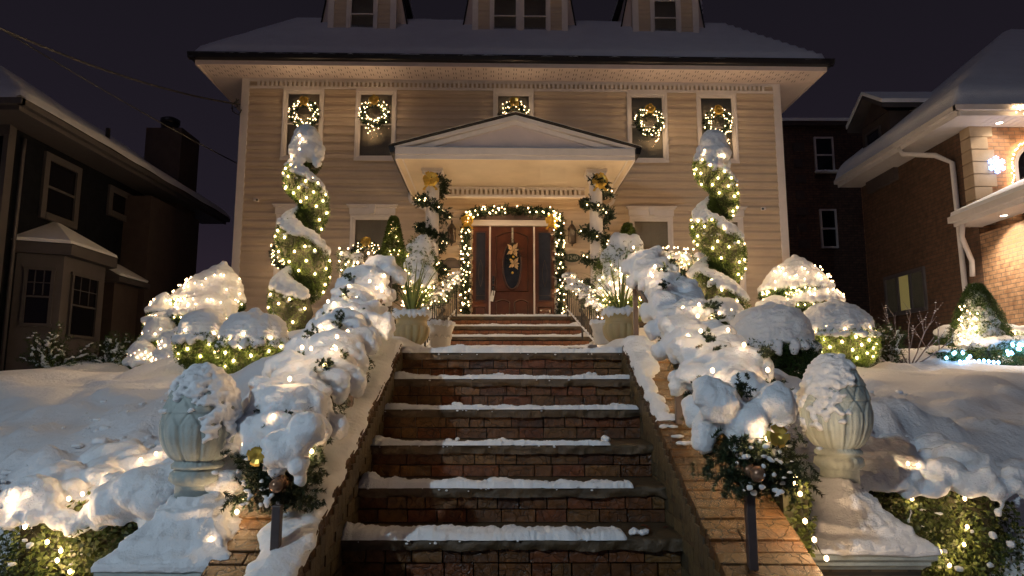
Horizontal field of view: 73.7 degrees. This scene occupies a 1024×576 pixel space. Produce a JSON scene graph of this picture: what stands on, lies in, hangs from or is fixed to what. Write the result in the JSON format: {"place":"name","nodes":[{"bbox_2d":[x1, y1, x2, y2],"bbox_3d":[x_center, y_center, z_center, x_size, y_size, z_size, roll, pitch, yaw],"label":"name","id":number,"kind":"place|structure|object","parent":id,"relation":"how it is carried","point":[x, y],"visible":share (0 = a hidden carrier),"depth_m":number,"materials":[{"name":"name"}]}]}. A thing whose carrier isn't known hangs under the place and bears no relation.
{"place":"outdoors","nodes":[
{"label":"outdoors","id":0,"kind":"place"},
{"bbox_2d":[0,324,1023,575],"bbox_3d":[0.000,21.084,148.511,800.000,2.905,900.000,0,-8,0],"label":"ground","id":1,"kind":"structure","parent":0,"point":[976,402],"depth_m":5.28,"materials":[{"name":"snow"}]},
{"bbox_2d":[15,320,96,368],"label":"snowy bush","id":2,"kind":"object","parent":1,"relation":"on","point":[47,356],"visible":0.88,"depth_m":8.79,"materials":[{"name":"green plant"}]},
{"bbox_2d":[0,438,174,575],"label":"boxwood hedge","id":3,"kind":"object","parent":1,"relation":"on","point":[123,488],"visible":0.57,"depth_m":3.01,"materials":[{"name":"green plant"}]},
{"bbox_2d":[6,452,157,573],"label":"string lights","id":4,"kind":"object","parent":3,"relation":"attached to","point":[60,550],"visible":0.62,"depth_m":2.96,"materials":[{"name":"white"}]},
{"bbox_2d":[76,330,138,364],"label":"snowy bush","id":5,"kind":"object","parent":1,"relation":"on","point":[117,353],"visible":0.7,"depth_m":9.07,"materials":[{"name":"green plant"}]},
{"bbox_2d":[0,65,230,370],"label":"neighbour house","id":6,"kind":"structure","parent":1,"relation":"on","point":[99,230],"depth_m":12.33,"materials":[{"name":"brick"}]},
{"bbox_2d":[38,151,82,229],"bbox_3d":[-8.070,-1.726,12.232,0.060,1.170,0.990,0,-8,0],"label":"window","id":7,"kind":"structure","parent":6,"relation":"in","point":[59,201],"depth_m":12.21,"materials":[{"name":"glass"}]},
{"bbox_2d":[106,184,132,221],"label":"window","id":8,"kind":"structure","parent":6,"relation":"in","point":[116,197],"depth_m":13.93,"materials":[{"name":"wood"}]},
{"bbox_2d":[122,338,155,368],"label":"shrub","id":9,"kind":"object","parent":1,"relation":"on","point":[140,347],"visible":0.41,"depth_m":8.54,"materials":[{"name":"white plant"}]},
{"bbox_2d":[137,314,176,347],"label":"shrub","id":10,"kind":"object","parent":1,"relation":"on","point":[154,324],"visible":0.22,"depth_m":8.84,"materials":[{"name":"white plant"}]},
{"bbox_2d":[152,344,174,360],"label":"shrub","id":11,"kind":"object","parent":1,"relation":"on","point":[161,353],"visible":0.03,"depth_m":8.11,"materials":[{"name":"white plant"}]},
{"bbox_2d":[151,327,177,353],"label":"shrub","id":12,"kind":"object","parent":1,"relation":"on","point":[165,337],"visible":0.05,"depth_m":8.32,"materials":[{"name":"white plant"}]},
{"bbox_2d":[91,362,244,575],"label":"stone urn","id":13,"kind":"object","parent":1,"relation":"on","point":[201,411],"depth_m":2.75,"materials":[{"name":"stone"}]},
{"bbox_2d":[140,261,246,330],"bbox_3d":[-4.375,0.389,9.520,1.226,1.581,1.167,0,-8,0],"label":"shrub","id":14,"kind":"object","parent":1,"relation":"on","point":[215,287],"visible":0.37,"depth_m":9.26,"materials":[{"name":"white plant"}]},
{"bbox_2d":[144,274,241,324],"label":"string lights","id":15,"kind":"object","parent":14,"relation":"attached to","point":[175,303],"visible":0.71,"depth_m":9.20,"materials":[{"name":"white"}]},
{"bbox_2d":[170,308,226,369],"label":"ball shrub","id":16,"kind":"object","parent":1,"relation":"on","point":[203,324],"visible":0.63,"depth_m":7.47,"materials":[{"name":"green plant"}]},
{"bbox_2d":[212,307,290,373],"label":"ball shrub","id":17,"kind":"object","parent":1,"relation":"on","point":[258,327],"visible":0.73,"depth_m":6.92,"materials":[{"name":"green plant"}]},
{"bbox_2d":[218,332,281,366],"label":"string lights","id":18,"kind":"object","parent":17,"relation":"attached to","point":[225,352],"visible":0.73,"depth_m":6.87,"materials":[{"name":"white"}]},
{"bbox_2d":[204,317,314,505],"bbox_3d":[-1.284,0.653,4.031,0.383,1.149,2.395,0,-8,0],"label":"boxwood hedge","id":19,"kind":"object","parent":1,"relation":"on","point":[226,476],"visible":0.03,"depth_m":2.86,"materials":[{"name":"green plant"}]},
{"bbox_2d":[266,123,332,331],"bbox_3d":[-2.827,-0.738,9.183,0.844,3.055,0.851,0,-8,0],"label":"spiral topiary","id":20,"kind":"object","parent":1,"relation":"on","point":[299,224],"visible":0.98,"depth_m":9.01,"materials":[{"name":"green plant"}]},
{"bbox_2d":[267,134,330,329],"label":"string lights","id":21,"kind":"object","parent":20,"relation":"attached to","point":[294,251],"visible":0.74,"depth_m":8.97,"materials":[{"name":"white"}]},
{"bbox_2d":[399,232,438,308],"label":"weeping shrub","id":22,"kind":"object","parent":1,"relation":"on","point":[419,248],"visible":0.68,"depth_m":9.71,"materials":[{"name":"white plant"}]},
{"bbox_2d":[187,0,834,359],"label":"house","id":23,"kind":"structure","parent":1,"relation":"on","point":[584,92],"depth_m":14.18,"materials":[{"name":"wood"}]},
{"bbox_2d":[0,27,239,104],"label":"cable","id":24,"kind":"object","parent":23,"relation":"attached to","point":[52,50],"visible":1,"depth_m":11.44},
{"bbox_2d":[6,32,236,163],"bbox_3d":[-12.446,-7.177,6.447,0.024,6.568,22.052,-6,-10,36],"label":"cable","id":25,"kind":"object","parent":23,"relation":"attached to","point":[117,97],"visible":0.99,"depth_m":12.84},
{"bbox_2d":[231,99,241,115],"bbox_3d":[-5.750,-3.781,14.242,0.234,0.373,0.065,2,-8,-11],"label":"cable loop","id":26,"kind":"object","parent":23,"relation":"attached to","point":[236,101],"visible":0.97,"depth_m":14.24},
{"bbox_2d":[268,242,287,268],"bbox_3d":[-4.581,-0.686,13.805,0.671,0.729,0.293,0,-8,-1],"label":"wreath","id":27,"kind":"object","parent":23,"relation":"attached to","point":[279,265],"visible":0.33,"depth_m":13.75,"materials":[{"name":"green plant"}]},
{"bbox_2d":[272,203,319,298],"bbox_3d":[-4.379,-0.739,13.922,1.050,1.965,0.240,0,-8,-1],"label":"window","id":28,"kind":"structure","parent":23,"relation":"in","point":[280,208],"depth_m":13.95,"materials":[{"name":"beige glass"}]},
{"bbox_2d":[280,88,324,159],"bbox_3d":[-4.380,-3.414,14.326,0.860,1.565,0.182,0,-8,-1],"label":"window","id":29,"kind":"structure","parent":23,"relation":"in","point":[317,96],"depth_m":14.36,"materials":[{"name":"beige glass"}]},
{"bbox_2d":[287,96,320,126],"bbox_3d":[-4.315,-3.632,14.214,0.700,0.711,0.257,0,-8,-1],"label":"wreath","id":30,"kind":"object","parent":23,"relation":"attached to","point":[302,103],"visible":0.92,"depth_m":14.18,"materials":[{"name":"green plant"}]},
{"bbox_2d":[339,260,362,277],"bbox_3d":[-2.863,0.029,12.113,0.420,1.067,0.060,0,-8,0],"label":"porch balustrade","id":31,"kind":"object","parent":23,"relation":"on","point":[340,262],"visible":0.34,"depth_m":12.15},
{"bbox_2d":[336,246,369,274],"bbox_3d":[-2.866,-0.466,12.174,0.622,0.599,0.561,0,-8,0],"label":"porch garland","id":32,"kind":"object","parent":31,"relation":"attached to","point":[347,256],"visible":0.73,"depth_m":12.05},
{"bbox_2d":[351,236,380,263],"bbox_3d":[-2.952,-0.689,13.851,0.666,0.720,0.281,0,-8,-1],"label":"wreath","id":33,"kind":"object","parent":23,"relation":"attached to","point":[365,241],"visible":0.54,"depth_m":13.81,"materials":[{"name":"green plant"}]},
{"bbox_2d":[346,204,397,261],"bbox_3d":[-2.868,-0.734,13.958,1.050,1.965,0.240,0,-8,-1],"label":"window","id":34,"kind":"structure","parent":23,"relation":"in","point":[368,220],"depth_m":14.03,"materials":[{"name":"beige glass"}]},
{"bbox_2d":[357,95,390,128],"bbox_3d":[-2.887,-3.660,14.249,0.696,0.727,0.265,0,-8,-1],"label":"wreath","id":35,"kind":"object","parent":23,"relation":"attached to","point":[373,100],"visible":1,"depth_m":14.22,"materials":[{"name":"green plant"}]},
{"bbox_2d":[353,89,396,160],"bbox_3d":[-2.860,-3.409,14.363,0.860,1.565,0.182,0,-8,-1],"label":"window","id":36,"kind":"structure","parent":23,"relation":"in","point":[371,144],"depth_m":14.39,"materials":[{"name":"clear glass"}]},
{"bbox_2d":[379,215,405,301],"bbox_3d":[-2.233,-0.569,12.791,0.656,1.630,0.677,0,-8,0],"label":"cone tree","id":37,"kind":"object","parent":23,"relation":"on","point":[393,229],"visible":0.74,"depth_m":12.74,"materials":[{"name":"green plant"}]},
{"bbox_2d":[412,171,452,303],"bbox_3d":[-1.433,-0.761,12.187,0.771,2.606,0.806,0,-8,-1],"label":"column garland","id":38,"kind":"object","parent":23,"relation":"attached to","point":[431,178],"depth_m":12.10,"materials":[{"name":"green plant"}]},
{"bbox_2d":[442,258,460,267],"bbox_3d":[-1.244,-0.510,13.947,0.400,0.221,0.036,0,-8,-1],"label":"plaque","id":39,"kind":"object","parent":23,"relation":"attached to","point":[451,263],"visible":0.77,"depth_m":13.93,"materials":[{"name":"brown metal"}]},
{"bbox_2d":[447,220,455,245],"bbox_3d":[-1.236,-1.127,13.932,0.165,0.550,0.214,4,-9,-29],"label":"wall lantern","id":40,"kind":"object","parent":23,"relation":"attached to","point":[451,228],"depth_m":13.87,"materials":[{"name":"brown metal"}]},
{"bbox_2d":[491,226,532,314],"bbox_3d":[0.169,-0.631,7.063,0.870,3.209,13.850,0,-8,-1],"label":"front door","id":41,"kind":"structure","parent":23,"relation":"in","point":[513,295],"depth_m":13.95,"materials":[{"name":"brown wood"}]},
{"bbox_2d":[502,228,523,277],"bbox_3d":[0.038,-0.725,13.990,0.519,1.056,0.327,0,-8,-1],"label":"door spray","id":42,"kind":"object","parent":41,"relation":"attached to","point":[511,252],"depth_m":13.95,"materials":[{"name":"gold metal"}]},
{"bbox_2d":[458,202,566,313],"bbox_3d":[0.027,-0.453,13.863,2.283,2.676,0.422,0,-8,-1],"label":"door garland","id":43,"kind":"object","parent":23,"relation":"on","point":[550,219],"depth_m":13.88,"materials":[{"name":"green plant"}]},
{"bbox_2d":[459,206,566,313],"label":"string lights","id":44,"kind":"object","parent":43,"relation":"attached to","point":[505,212],"visible":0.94,"depth_m":13.81,"materials":[{"name":"white"}]},
{"bbox_2d":[493,90,533,116],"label":"window","id":45,"kind":"structure","parent":23,"relation":"in","point":[500,97],"depth_m":14.48,"materials":[{"name":"beige glass"}]},
{"bbox_2d":[498,97,529,114],"bbox_3d":[0.047,-3.627,14.319,0.714,0.730,0.275,0,-8,-1],"label":"wreath","id":46,"kind":"object","parent":23,"relation":"attached to","point":[515,103],"visible":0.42,"depth_m":14.29,"materials":[{"name":"green plant"}]},
{"bbox_2d":[567,220,575,245],"bbox_3d":[1.234,-1.119,13.992,0.165,0.550,0.214,-4,-9,26],"label":"wall lantern","id":47,"kind":"object","parent":23,"relation":"attached to","point":[571,235],"depth_m":13.92,"materials":[{"name":"brown metal"}]},
{"bbox_2d":[565,254,579,261],"bbox_3d":[1.238,-0.618,14.020,0.336,0.176,0.033,0,-8,-1],"label":"address sign","id":48,"kind":"object","parent":23,"relation":"attached to","point":[571,258],"visible":0.99,"depth_m":14.01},
{"bbox_2d":[574,172,616,314],"bbox_3d":[1.524,-0.776,12.252,0.780,2.557,0.798,-3,-8,19],"label":"column garland","id":49,"kind":"object","parent":23,"relation":"attached to","point":[600,180],"depth_m":12.15,"materials":[{"name":"green plant"}]},
{"bbox_2d":[619,222,635,234],"bbox_3d":[2.184,-0.580,12.800,0.751,1.352,0.710,0,-8,0],"label":"cone tree","id":50,"kind":"object","parent":23,"relation":"on","point":[628,228],"visible":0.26,"depth_m":12.79,"materials":[{"name":"green plant"}]},
{"bbox_2d":[626,92,668,162],"bbox_3d":[2.868,-3.390,14.501,0.860,1.565,0.182,0,-8,-1],"label":"window","id":51,"kind":"structure","parent":23,"relation":"in","point":[652,151],"depth_m":14.53,"materials":[{"name":"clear glass"}]},
{"bbox_2d":[633,103,665,136],"bbox_3d":[2.878,-3.514,14.384,0.738,0.728,0.278,0,-8,-1],"label":"wreath","id":52,"kind":"object","parent":23,"relation":"attached to","point":[649,110],"visible":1,"depth_m":14.34,"materials":[{"name":"green plant"}]},
{"bbox_2d":[626,206,676,251],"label":"window","id":53,"kind":"structure","parent":23,"relation":"in","point":[653,224],"depth_m":14.17,"materials":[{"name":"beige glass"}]},
{"bbox_2d":[678,260,696,276],"bbox_3d":[2.978,0.029,12.113,0.810,1.067,0.060,0,-8,0],"label":"porch balustrade","id":54,"kind":"object","parent":23,"relation":"on","point":[693,261],"visible":0.07,"depth_m":12.15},
{"bbox_2d":[664,250,703,270],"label":"porch garland","id":55,"kind":"object","parent":54,"relation":"attached to","point":[687,255],"visible":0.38,"depth_m":12.04},
{"bbox_2d":[701,105,733,135],"bbox_3d":[4.344,-3.495,14.417,0.681,0.720,0.265,0,-8,-1],"label":"wreath","id":56,"kind":"object","parent":23,"relation":"attached to","point":[718,110],"visible":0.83,"depth_m":14.37,"materials":[{"name":"green plant"}]},
{"bbox_2d":[696,92,739,163],"bbox_3d":[4.359,-3.384,14.538,0.860,1.565,0.182,0,-8,-1],"label":"window","id":57,"kind":"structure","parent":23,"relation":"in","point":[705,102],"depth_m":14.58,"materials":[{"name":"beige glass"}]},
{"bbox_2d":[701,206,746,291],"bbox_3d":[4.358,-0.710,14.133,1.050,1.965,0.240,0,-8,-1],"label":"window","id":58,"kind":"structure","parent":23,"relation":"in","point":[737,219],"depth_m":14.19,"materials":[{"name":"beige glass"}]},
{"bbox_2d":[429,314,592,348],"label":"porch steps","id":59,"kind":"structure","parent":1,"relation":"on","point":[560,336],"depth_m":11.06,"materials":[{"name":"brick"}]},
{"bbox_2d":[424,275,456,346],"bbox_3d":[-1.095,0.443,10.666,0.041,1.520,1.520,-2,-8,13],"label":"iron railing","id":60,"kind":"object","parent":59,"relation":"on","point":[444,312],"visible":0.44,"depth_m":10.85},
{"bbox_2d":[420,271,463,313],"bbox_3d":[-1.106,0.103,10.679,0.416,1.001,1.780,-2,-8,13],"label":"railing garland","id":61,"kind":"object","parent":60,"relation":"attached to","point":[440,288],"visible":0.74,"depth_m":10.77},
{"bbox_2d":[566,282,599,341],"bbox_3d":[1.096,0.443,10.667,0.044,1.520,1.520,2,-8,-13],"label":"iron railing","id":62,"kind":"object","parent":59,"relation":"on","point":[579,314],"visible":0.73,"depth_m":10.71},
{"bbox_2d":[559,271,610,319],"bbox_3d":[1.099,0.080,10.686,0.403,1.014,1.833,2,-8,-12],"label":"railing garland","id":63,"kind":"object","parent":62,"relation":"attached to","point":[568,279],"visible":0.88,"depth_m":10.55},
{"bbox_2d":[201,335,823,575],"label":"staircase","id":64,"kind":"structure","parent":1,"relation":"on","point":[459,460],"depth_m":3.50,"materials":[{"name":"brick"}]},
{"bbox_2d":[270,276,391,550],"bbox_3d":[-0.896,0.494,3.789,0.040,1.488,2.275,0,-8,0],"label":"handrail","id":65,"kind":"object","parent":64,"relation":"on","point":[276,527],"visible":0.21,"depth_m":2.59,"materials":[{"name":"metal"}]},
{"bbox_2d":[211,255,406,516],"bbox_3d":[-1.014,0.351,3.958,0.584,1.513,2.477,0,-8,0],"label":"rail garland","id":66,"kind":"object","parent":65,"relation":"attached to","point":[277,457],"visible":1,"depth_m":3.08,"materials":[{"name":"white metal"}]},
{"bbox_2d":[271,252,384,453],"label":"string lights","id":67,"kind":"object","parent":65,"relation":"attached to","point":[290,378],"visible":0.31,"depth_m":3.52,"materials":[{"name":"white"}]},
{"bbox_2d":[392,307,431,344],"bbox_3d":[-1.063,0.412,7.217,0.424,0.401,0.414,0,-8,0],"label":"stone urn","id":68,"kind":"object","parent":64,"relation":"on","point":[411,325],"visible":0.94,"depth_m":7.07,"materials":[{"name":"stone"}]},
{"bbox_2d":[385,250,464,309],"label":"strap leaf plant","id":69,"kind":"object","parent":68,"relation":"in","point":[409,302],"visible":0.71,"depth_m":7.17,"materials":[{"name":"plant"}]},
{"bbox_2d":[427,319,454,347],"bbox_3d":[-0.838,0.541,8.000,0.348,0.333,0.351,0,-8,0],"label":"white flowerpot","id":70,"kind":"object","parent":64,"relation":"on","point":[440,334],"visible":0.95,"depth_m":7.88,"materials":[{"name":"ceramic"}]},
{"bbox_2d":[589,319,608,344],"bbox_3d":[1.060,0.512,8.008,0.305,0.298,0.298,0,-8,0],"label":"white flowerpot","id":71,"kind":"object","parent":64,"relation":"on","point":[597,333],"visible":0.6,"depth_m":7.91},
{"bbox_2d":[632,285,758,569],"bbox_3d":[0.896,0.499,3.763,0.040,1.505,2.324,0,-8,0],"label":"handrail","id":72,"kind":"object","parent":64,"relation":"on","point":[751,533],"visible":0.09,"depth_m":2.56,"materials":[{"name":"metal"}]},
{"bbox_2d":[632,246,769,441],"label":"string lights","id":73,"kind":"object","parent":72,"relation":"attached to","point":[727,330],"visible":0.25,"depth_m":3.29,"materials":[{"name":"white"}]},
{"bbox_2d":[621,245,824,503],"bbox_3d":[1.002,0.243,3.833,0.528,1.480,2.674,0,-8,3],"label":"rail garland","id":74,"kind":"object","parent":72,"relation":"attached to","point":[740,399],"visible":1,"depth_m":2.75,"materials":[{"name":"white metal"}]},
{"bbox_2d":[591,232,643,321],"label":"weeping shrub","id":75,"kind":"object","parent":1,"relation":"on","point":[618,247],"visible":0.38,"depth_m":9.66,"materials":[{"name":"white plant"}]},
{"bbox_2d":[596,251,640,318],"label":"string lights","id":76,"kind":"object","parent":75,"relation":"attached to","point":[616,288],"visible":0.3,"depth_m":9.51,"materials":[{"name":"white"}]},
{"bbox_2d":[601,305,639,341],"bbox_3d":[1.147,0.389,7.216,0.408,0.413,0.415,0,-8,0],"label":"stone urn","id":77,"kind":"object","parent":1,"relation":"on","point":[618,323],"visible":0.81,"depth_m":7.06,"materials":[{"name":"stone"}]},
{"bbox_2d":[555,243,640,307],"bbox_3d":[1.170,-0.121,7.199,1.158,0.779,0.988,6,-10,-36],"label":"strap leaf plant","id":78,"kind":"object","parent":77,"relation":"in","point":[622,301],"visible":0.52,"depth_m":7.20,"materials":[{"name":"plant"}]},
{"bbox_2d":[687,129,751,308],"bbox_3d":[2.740,-0.701,9.178,0.835,2.992,0.852,0,-8,0],"label":"spiral topiary","id":79,"kind":"object","parent":1,"relation":"on","point":[717,208],"visible":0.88,"depth_m":9.04,"materials":[{"name":"green plant"}]},
{"bbox_2d":[690,149,745,309],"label":"string lights","id":80,"kind":"object","parent":79,"relation":"attached to","point":[723,156],"visible":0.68,"depth_m":9.01,"materials":[{"name":"white"}]},
{"bbox_2d":[707,295,743,324],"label":"shrub","id":81,"kind":"object","parent":1,"relation":"on","point":[728,304],"visible":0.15,"depth_m":8.45,"materials":[{"name":"white plant"}]},
{"bbox_2d":[656,337,817,565],"bbox_3d":[1.267,0.753,4.077,0.370,1.218,2.464,0,-8,0],"label":"boxwood hedge","id":82,"kind":"object","parent":1,"relation":"on","point":[793,514],"visible":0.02,"depth_m":2.87,"materials":[{"name":"green plant"}]},
{"bbox_2d":[794,481,828,561],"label":"string lights","id":83,"kind":"object","parent":82,"relation":"attached to","point":[826,557],"visible":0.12,"depth_m":2.67,"materials":[{"name":"white"}]},
{"bbox_2d":[730,301,822,379],"bbox_3d":[2.391,0.608,6.286,0.868,0.982,0.860,0,-8,0],"label":"ball shrub","id":84,"kind":"object","parent":1,"relation":"on","point":[787,332],"visible":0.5,"depth_m":5.99,"materials":[{"name":"green plant"}]},
{"bbox_2d":[755,254,845,311],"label":"tiered topiary","id":85,"kind":"object","parent":1,"relation":"on","point":[792,265],"visible":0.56,"depth_m":9.26,"materials":[{"name":"white plant"}]},
{"bbox_2d":[762,265,844,304],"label":"string lights","id":86,"kind":"object","parent":85,"relation":"attached to","point":[805,287],"visible":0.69,"depth_m":9.24,"materials":[{"name":"white"}]},
{"bbox_2d":[782,118,869,313],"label":"brick building","id":87,"kind":"structure","parent":1,"relation":"on","point":[825,224],"depth_m":20.54,"materials":[{"name":"brick"}]},
{"bbox_2d":[813,137,837,173],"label":"window","id":88,"kind":"structure","parent":87,"relation":"in","point":[824,160],"depth_m":20.72,"materials":[{"name":"glass"}]},
{"bbox_2d":[819,209,838,247],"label":"window","id":89,"kind":"structure","parent":87,"relation":"in","point":[827,217],"depth_m":20.41,"materials":[{"name":"glass"}]},
{"bbox_2d":[803,299,882,367],"bbox_3d":[3.682,0.628,7.791,0.951,1.016,0.948,0,-8,0],"label":"ball shrub","id":90,"kind":"object","parent":1,"relation":"on","point":[833,318],"visible":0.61,"depth_m":7.46,"materials":[{"name":"green plant"}]},
{"bbox_2d":[815,326,877,358],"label":"string lights","id":91,"kind":"object","parent":90,"relation":"attached to","point":[861,344],"visible":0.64,"depth_m":7.40,"materials":[{"name":"white"}]},
{"bbox_2d":[796,353,940,575],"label":"gate pier","id":92,"kind":"structure","parent":1,"relation":"on","point":[859,531],"depth_m":3.09,"materials":[{"name":"stone"}]},
{"bbox_2d":[863,319,911,367],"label":"snowy bush","id":93,"kind":"object","parent":1,"relation":"on","point":[890,352],"visible":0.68,"depth_m":8.65,"materials":[{"name":"green plant"}]},
{"bbox_2d":[816,432,1023,575],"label":"boxwood hedge","id":94,"kind":"object","parent":1,"relation":"on","point":[943,480],"visible":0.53,"depth_m":3.57,"materials":[{"name":"green plant"}]},
{"bbox_2d":[906,462,968,566],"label":"string lights","id":95,"kind":"object","parent":94,"relation":"attached to","point":[964,499],"visible":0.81,"depth_m":3.52,"materials":[{"name":"white"}]},
{"bbox_2d":[878,302,961,363],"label":"bare shrub","id":96,"kind":"object","parent":1,"relation":"on","point":[913,332],"visible":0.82,"depth_m":8.77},
{"bbox_2d":[834,29,1023,359],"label":"brick house","id":97,"kind":"structure","parent":1,"relation":"on","point":[939,197],"depth_m":13.70,"materials":[{"name":"brick"}]},
{"bbox_2d":[883,266,928,316],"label":"window","id":98,"kind":"structure","parent":97,"relation":"in","point":[909,287],"depth_m":14.86,"materials":[{"name":"yellow"}]},
{"bbox_2d":[988,156,1005,173],"bbox_3d":[9.010,-2.290,12.690,0.309,0.340,0.028,0,-8,0],"label":"snowflake light","id":99,"kind":"object","parent":97,"relation":"attached to","point":[997,164],"visible":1,"depth_m":12.68,"materials":[{"name":"white"}]},
{"bbox_2d":[1011,142,1023,182],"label":"string lights","id":100,"kind":"object","parent":97,"relation":"attached to","point":[1013,158],"visible":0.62,"depth_m":12.69,"materials":[{"name":"white"}]},
{"bbox_2d":[1015,147,1023,213],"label":"window","id":101,"kind":"structure","parent":97,"relation":"in","point":[1019,160],"depth_m":12.71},
{"bbox_2d":[913,345,967,360],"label":"snowy hedge","id":102,"kind":"object","parent":1,"relation":"on","point":[945,351],"visible":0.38,"depth_m":8.75,"materials":[{"name":"green plant"}]},
{"bbox_2d":[945,351,971,359],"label":"string lights","id":103,"kind":"object","parent":102,"relation":"attached to","point":[954,353],"visible":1,"depth_m":8.67,"materials":[{"name":"blue"}]},
{"bbox_2d":[932,324,1023,355],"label":"snowy hedge","id":104,"kind":"object","parent":1,"relation":"on","point":[1016,328],"visible":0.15,"depth_m":9.71,"materials":[{"name":"snow"}]},
{"bbox_2d":[942,282,1015,363],"bbox_3d":[6.361,0.542,9.328,0.892,1.258,0.880,0,-8,0],"label":"cone tree","id":105,"kind":"object","parent":1,"relation":"on","point":[975,299],"visible":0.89,"depth_m":9.16,"materials":[{"name":"green plant"}]},
{"bbox_2d":[958,305,978,343],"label":"string lights","id":106,"kind":"object","parent":105,"relation":"attached to","point":[961,339],"visible":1,"depth_m":9.01,"materials":[{"name":"white"}]},
{"bbox_2d":[958,359,999,363],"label":"string lights","id":107,"kind":"object","parent":1,"relation":"on","point":[979,361],"visible":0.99,"depth_m":8.54,"materials":[{"name":"blue"}]},
{"bbox_2d":[956,335,1023,365],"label":"snowy hedge","id":108,"kind":"object","parent":1,"relation":"on","point":[1000,344],"visible":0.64,"depth_m":8.82,"materials":[{"name":"green plant"}]},
{"bbox_2d":[1006,342,1023,355],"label":"string lights","id":109,"kind":"object","parent":108,"relation":"attached to","point":[1019,345],"visible":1,"depth_m":8.68,"materials":[{"name":"blue"}]},
{"bbox_2d":[0,0,1023,273],"label":"sky","id":110,"kind":"structure","parent":0,"point":[874,45],"materials":[{"name":"black"}]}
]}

